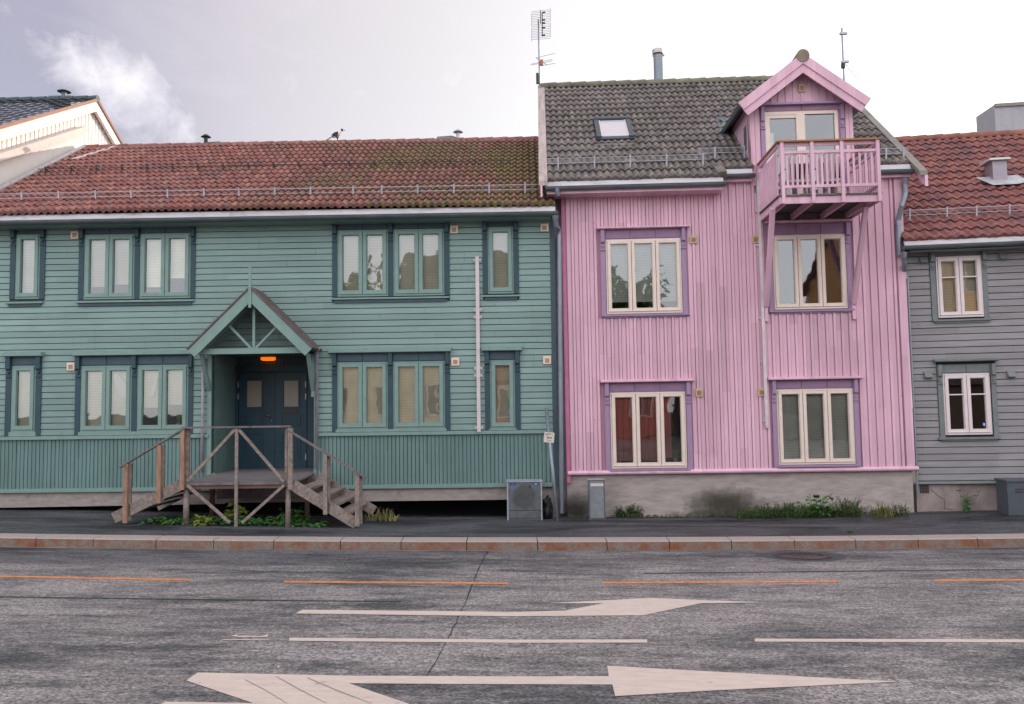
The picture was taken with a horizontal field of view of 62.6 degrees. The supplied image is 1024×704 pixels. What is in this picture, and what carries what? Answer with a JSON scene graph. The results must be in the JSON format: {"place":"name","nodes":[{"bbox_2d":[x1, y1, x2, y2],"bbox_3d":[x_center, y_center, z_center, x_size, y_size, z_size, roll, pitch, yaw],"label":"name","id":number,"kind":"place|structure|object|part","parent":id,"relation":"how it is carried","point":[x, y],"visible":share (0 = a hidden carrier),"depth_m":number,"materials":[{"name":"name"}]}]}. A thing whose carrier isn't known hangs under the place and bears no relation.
{"place":"outdoors","nodes":[
{"label":"outdoors","id":0,"kind":"place"},
{"bbox_2d":[0,546,1023,703],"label":"road","id":1,"kind":"structure","parent":0,"point":[267,626],"depth_m":7.83,"materials":[{"name":"grey asphalt"}]},
{"bbox_2d":[0,533,1023,549],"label":"kerb","id":2,"kind":"structure","parent":1,"relation":"on","point":[510,543],"depth_m":13.67,"materials":[{"name":"concrete"}]},
{"bbox_2d":[774,551,831,558],"bbox_3d":[4.423,3.094,12.814,0.840,0.041,0.840,-1,-4,0],"label":"manhole cover","id":3,"kind":"object","parent":1,"relation":"on","point":[805,555],"visible":1,"depth_m":12.80,"materials":[{"name":"metal"}]},
{"bbox_2d":[0,507,1023,538],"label":"pavement","id":4,"kind":"structure","parent":0,"point":[57,520],"depth_m":15.59,"materials":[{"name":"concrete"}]},
{"bbox_2d":[189,514,217,525],"bbox_3d":[-5.780,3.146,15.752,0.470,0.250,0.509,2,-5,-43],"label":"pale dock","id":5,"kind":"object","parent":4,"relation":"on","point":[198,519],"visible":0.97,"depth_m":15.67,"materials":[{"name":"green plant"}]},
{"bbox_2d":[137,514,328,527],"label":"weeds","id":6,"kind":"object","parent":4,"relation":"on","point":[251,521],"visible":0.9,"depth_m":15.77,"materials":[{"name":"green plant"}]},
{"bbox_2d":[223,501,250,522],"bbox_3d":[-5.255,3.067,16.068,0.547,0.452,0.474,1,-4,-27],"label":"burdock","id":7,"kind":"object","parent":4,"relation":"on","point":[241,510],"visible":0.46,"depth_m":16.01,"materials":[{"name":"green plant"}]},
{"bbox_2d":[111,425,376,527],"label":"wooden staircase","id":8,"kind":"structure","parent":4,"relation":"on","point":[288,482],"depth_m":15.59,"materials":[{"name":"brown wood"}]},
{"bbox_2d":[276,506,311,525],"bbox_3d":[-4.167,3.122,16.092,0.625,0.394,0.522,-1,-4,0],"label":"broad leaf weed","id":9,"kind":"object","parent":4,"relation":"on","point":[297,516],"visible":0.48,"depth_m":16.07,"materials":[{"name":"green plant"}]},
{"bbox_2d":[364,507,399,520],"bbox_3d":[-2.670,3.232,16.924,0.910,0.376,0.493,-1,-4,0],"label":"grass clump","id":10,"kind":"object","parent":4,"relation":"on","point":[379,517],"visible":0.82,"depth_m":16.93,"materials":[{"name":"green plant"}]},
{"bbox_2d":[506,479,542,519],"bbox_3d":[0.259,3.021,17.258,0.742,0.823,0.450,-1,-4,1],"label":"utility cabinet","id":11,"kind":"object","parent":4,"relation":"on","point":[524,499],"visible":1,"depth_m":17.05,"materials":[{"name":"metal"}]},
{"bbox_3d":[0.254,2.927,17.061,0.643,0.551,0.015,-1,-4,1],"label":"door","id":12,"kind":"part","parent":11,"relation":"part of","materials":[{"name":"metal"}]},
{"bbox_2d":[542,495,552,518],"bbox_3d":[0.720,3.220,17.265,0.248,0.565,0.317,-1,-4,1],"label":"rubbish bag","id":13,"kind":"object","parent":4,"relation":"on","point":[547,509],"visible":0.94,"depth_m":17.19,"materials":[{"name":"black plastic"}]},
{"bbox_2d":[545,408,558,520],"bbox_3d":[0.815,2.286,17.195,0.072,2.294,0.699,0,-4,-14],"label":"leaning pole","id":14,"kind":"object","parent":4,"relation":"on","point":[552,468],"visible":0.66,"depth_m":17.12,"materials":[{"name":"metal"}]},
{"bbox_2d":[544,432,554,442],"bbox_3d":[0.763,1.756,17.329,0.210,0.210,0.045,5,-4,1],"label":"sign","id":15,"kind":"object","parent":14,"relation":"attached to","point":[548,437],"visible":1,"depth_m":17.31,"materials":[{"name":"white metal"}]},
{"bbox_2d":[587,478,605,518],"bbox_3d":[1.723,3.030,17.159,0.350,0.885,0.282,-1,-4,2],"label":"cable cabinet","id":16,"kind":"object","parent":4,"relation":"on","point":[596,498],"visible":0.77,"depth_m":17.03,"materials":[{"name":"metal"}]},
{"bbox_3d":[1.717,2.987,17.029,0.275,0.735,0.008,-1,-4,2],"label":"door","id":17,"kind":"part","parent":16,"relation":"part of","materials":[{"name":"grey metal"}]},
{"bbox_2d":[613,503,644,516],"bbox_3d":[2.427,3.283,17.424,0.663,0.316,0.334,-1,-4,0],"label":"weed","id":18,"kind":"object","parent":4,"relation":"on","point":[630,511],"visible":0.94,"depth_m":17.40,"materials":[{"name":"green plant"}]},
{"bbox_2d":[564,512,869,517],"bbox_3d":[4.279,3.360,17.299,6.461,0.118,0.172,-1,-4,0],"label":"weed edging","id":19,"kind":"object","parent":4,"relation":"on","point":[688,515],"visible":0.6,"depth_m":17.29,"materials":[{"name":"green plant"}]},
{"bbox_2d":[538,48,927,516],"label":"pink house","id":20,"kind":"structure","parent":4,"relation":"on","point":[736,328],"depth_m":17.61,"materials":[{"name":"purple paint"}]},
{"bbox_2d":[531,7,554,87],"bbox_3d":[0.850,-8.015,22.732,0.687,2.666,0.230,0,-4,-11],"label":"tv antenna","id":21,"kind":"object","parent":20,"relation":"attached to","point":[540,62],"visible":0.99,"depth_m":22.77,"materials":[{"name":"metal"}]},
{"bbox_2d":[597,225,689,317],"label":"window","id":22,"kind":"structure","parent":20,"relation":"in","point":[642,274],"depth_m":17.80,"materials":[{"name":"purple paint"}]},
{"bbox_2d":[600,378,693,470],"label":"window","id":23,"kind":"structure","parent":20,"relation":"in","point":[634,413],"depth_m":17.58,"materials":[{"name":"white paint"}]},
{"bbox_2d":[672,448,678,461],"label":"potted plant","id":24,"kind":"object","parent":20,"relation":"in","point":[675,453],"visible":0.93,"depth_m":17.65,"materials":[{"name":"green plant"}]},
{"bbox_2d":[778,154,814,194],"bbox_3d":[5.714,-3.461,16.902,0.624,0.959,0.607,-1,-4,2],"label":"plastic chair","id":25,"kind":"object","parent":20,"relation":"on","point":[799,172],"visible":0.44,"depth_m":16.70,"materials":[{"name":"white plastic"}]},
{"bbox_2d":[764,219,854,313],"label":"window","id":26,"kind":"structure","parent":20,"relation":"in","point":[811,263],"depth_m":17.66,"materials":[{"name":"purple paint"}]},
{"bbox_2d":[767,376,863,467],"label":"window","id":27,"kind":"structure","parent":20,"relation":"in","point":[815,421],"depth_m":17.45,"materials":[{"name":"purple paint"}]},
{"bbox_2d":[814,153,846,193],"bbox_3d":[6.332,-3.473,16.877,0.624,0.959,0.607,-1,-4,2],"label":"plastic chair","id":28,"kind":"object","parent":20,"relation":"on","point":[829,174],"visible":0.31,"depth_m":16.66,"materials":[{"name":"white plastic"}]},
{"bbox_2d":[839,27,857,80],"bbox_3d":[9.033,-7.747,22.607,0.554,1.882,0.181,1,-4,-33],"label":"rooftop aerial","id":29,"kind":"object","parent":20,"relation":"on","point":[843,61],"visible":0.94,"depth_m":22.52,"materials":[{"name":"metal"}]},
{"bbox_2d":[734,501,834,518],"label":"foundation weeds","id":30,"kind":"object","parent":4,"relation":"on","point":[795,512],"visible":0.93,"depth_m":16.96,"materials":[{"name":"green plant"}]},
{"bbox_2d":[795,494,836,516],"bbox_3d":[6.149,3.097,16.994,0.785,0.525,0.572,-1,-4,0],"label":"palmate weed","id":31,"kind":"object","parent":4,"relation":"on","point":[817,507],"visible":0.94,"depth_m":16.94,"materials":[{"name":"green plant"}]},
{"bbox_2d":[827,496,867,517],"bbox_3d":[6.715,3.108,16.862,0.712,0.446,0.495,-1,-4,0],"label":"wild herb","id":32,"kind":"object","parent":4,"relation":"on","point":[842,511],"visible":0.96,"depth_m":16.82,"materials":[{"name":"green plant"}]},
{"bbox_2d":[870,500,895,517],"bbox_3d":[7.359,3.124,16.737,0.711,0.349,0.422,-1,-4,0],"label":"grass tuft","id":33,"kind":"object","parent":4,"relation":"on","point":[881,512],"visible":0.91,"depth_m":16.68,"materials":[{"name":"green plant"}]},
{"bbox_2d":[889,502,912,516],"bbox_3d":[7.748,3.136,16.746,0.527,0.306,0.244,-1,-4,0],"label":"herb sprig","id":34,"kind":"object","parent":4,"relation":"on","point":[902,510],"visible":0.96,"depth_m":16.74,"materials":[{"name":"green plant"}]},
{"bbox_2d":[895,129,1023,511],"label":"grey house","id":35,"kind":"structure","parent":4,"relation":"on","point":[962,255],"depth_m":17.42,"materials":[{"name":"paint"}]},
{"bbox_2d":[928,251,991,323],"bbox_3d":[9.293,-1.363,17.496,1.151,1.526,0.170,-1,-4,7],"label":"window","id":36,"kind":"structure","parent":35,"relation":"in","point":[960,282],"depth_m":17.51,"materials":[{"name":"grey paint"}]},
{"bbox_2d":[933,358,1000,440],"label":"window","id":37,"kind":"structure","parent":35,"relation":"in","point":[963,390],"depth_m":17.34,"materials":[{"name":"grey paint"}]},
{"bbox_2d":[976,102,1023,131],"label":"metal clad block","id":38,"kind":"structure","parent":35,"relation":"on","point":[1001,116],"depth_m":30.57,"materials":[{"name":"grey metal"}]},
{"bbox_2d":[956,488,979,511],"bbox_3d":[9.208,2.987,17.021,0.237,0.544,0.429,3,-5,-43],"label":"wall weed","id":39,"kind":"object","parent":4,"relation":"on","point":[967,508],"depth_m":17.04,"materials":[{"name":"green plant"}]},
{"bbox_2d":[994,478,1023,514],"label":"grey cabinet","id":40,"kind":"object","parent":4,"relation":"on","point":[1010,495],"visible":0.98,"depth_m":16.44,"materials":[{"name":"metal"}]},
{"bbox_2d":[467,408,915,539],"bbox_3d":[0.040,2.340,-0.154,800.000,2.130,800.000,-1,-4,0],"label":"ground","id":41,"kind":"structure","parent":0,"point":[914,476],"depth_m":33.94,"materials":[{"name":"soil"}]},
{"bbox_2d":[0,89,123,185],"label":"white house","id":42,"kind":"structure","parent":41,"relation":"on","point":[35,140],"depth_m":22.10,"materials":[{"name":"paint"}]},
{"bbox_2d":[0,129,566,516],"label":"green house","id":43,"kind":"structure","parent":41,"relation":"on","point":[385,316],"depth_m":17.91,"materials":[{"name":"teal paint"}]},
{"bbox_2d":[1,352,44,436],"bbox_3d":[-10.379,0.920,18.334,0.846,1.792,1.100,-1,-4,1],"label":"window","id":44,"kind":"structure","parent":43,"relation":"in","point":[23,385],"depth_m":17.89,"materials":[{"name":"teal paint"}]},
{"bbox_2d":[5,229,46,306],"bbox_3d":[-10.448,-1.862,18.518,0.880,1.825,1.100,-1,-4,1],"label":"window","id":45,"kind":"structure","parent":43,"relation":"in","point":[27,247],"depth_m":18.08,"materials":[{"name":"teal paint"}]},
{"bbox_2d":[71,350,193,435],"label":"window","id":46,"kind":"structure","parent":43,"relation":"in","point":[99,407],"depth_m":17.88,"materials":[{"name":"teal paint"}]},
{"bbox_2d":[75,226,195,306],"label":"window","id":47,"kind":"structure","parent":43,"relation":"in","point":[136,262],"depth_m":18.05,"materials":[{"name":"teal paint"}]},
{"bbox_2d":[174,413,181,424],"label":"potted plant","id":48,"kind":"object","parent":43,"relation":"on","point":[178,417],"visible":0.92,"depth_m":17.98,"materials":[{"name":"green plant"}]},
{"bbox_2d":[235,364,313,468],"bbox_3d":[-5.459,1.479,19.254,1.857,2.373,0.108,-1,-4,1],"label":"door","id":49,"kind":"structure","parent":43,"relation":"in","point":[261,399],"depth_m":19.26,"materials":[{"name":"paint"}]},
{"bbox_2d":[327,129,344,139],"bbox_3d":[-4.841,-5.913,22.981,0.580,0.359,0.156,-1,-4,1],"label":"magpie","id":50,"kind":"object","parent":43,"relation":"on","point":[337,134],"visible":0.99,"depth_m":22.95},
{"bbox_2d":[328,347,451,431],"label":"window","id":51,"kind":"structure","parent":43,"relation":"in","point":[373,388],"depth_m":17.79,"materials":[{"name":"teal paint"}]},
{"bbox_2d":[331,222,449,302],"bbox_3d":[-2.587,-1.930,17.964,2.524,1.764,0.170,-1,-4,1],"label":"window","id":52,"kind":"structure","parent":43,"relation":"in","point":[404,259],"depth_m":17.97,"materials":[{"name":"teal paint"}]},
{"bbox_2d":[482,221,519,299],"bbox_3d":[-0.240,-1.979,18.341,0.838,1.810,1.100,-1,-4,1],"label":"window","id":53,"kind":"structure","parent":43,"relation":"in","point":[500,276],"depth_m":17.91,"materials":[{"name":"teal paint"}]},
{"bbox_2d":[482,346,521,429],"bbox_3d":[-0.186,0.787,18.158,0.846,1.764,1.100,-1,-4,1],"label":"window","id":54,"kind":"structure","parent":43,"relation":"in","point":[502,363],"depth_m":17.72,"materials":[{"name":"teal paint"}]}
]}

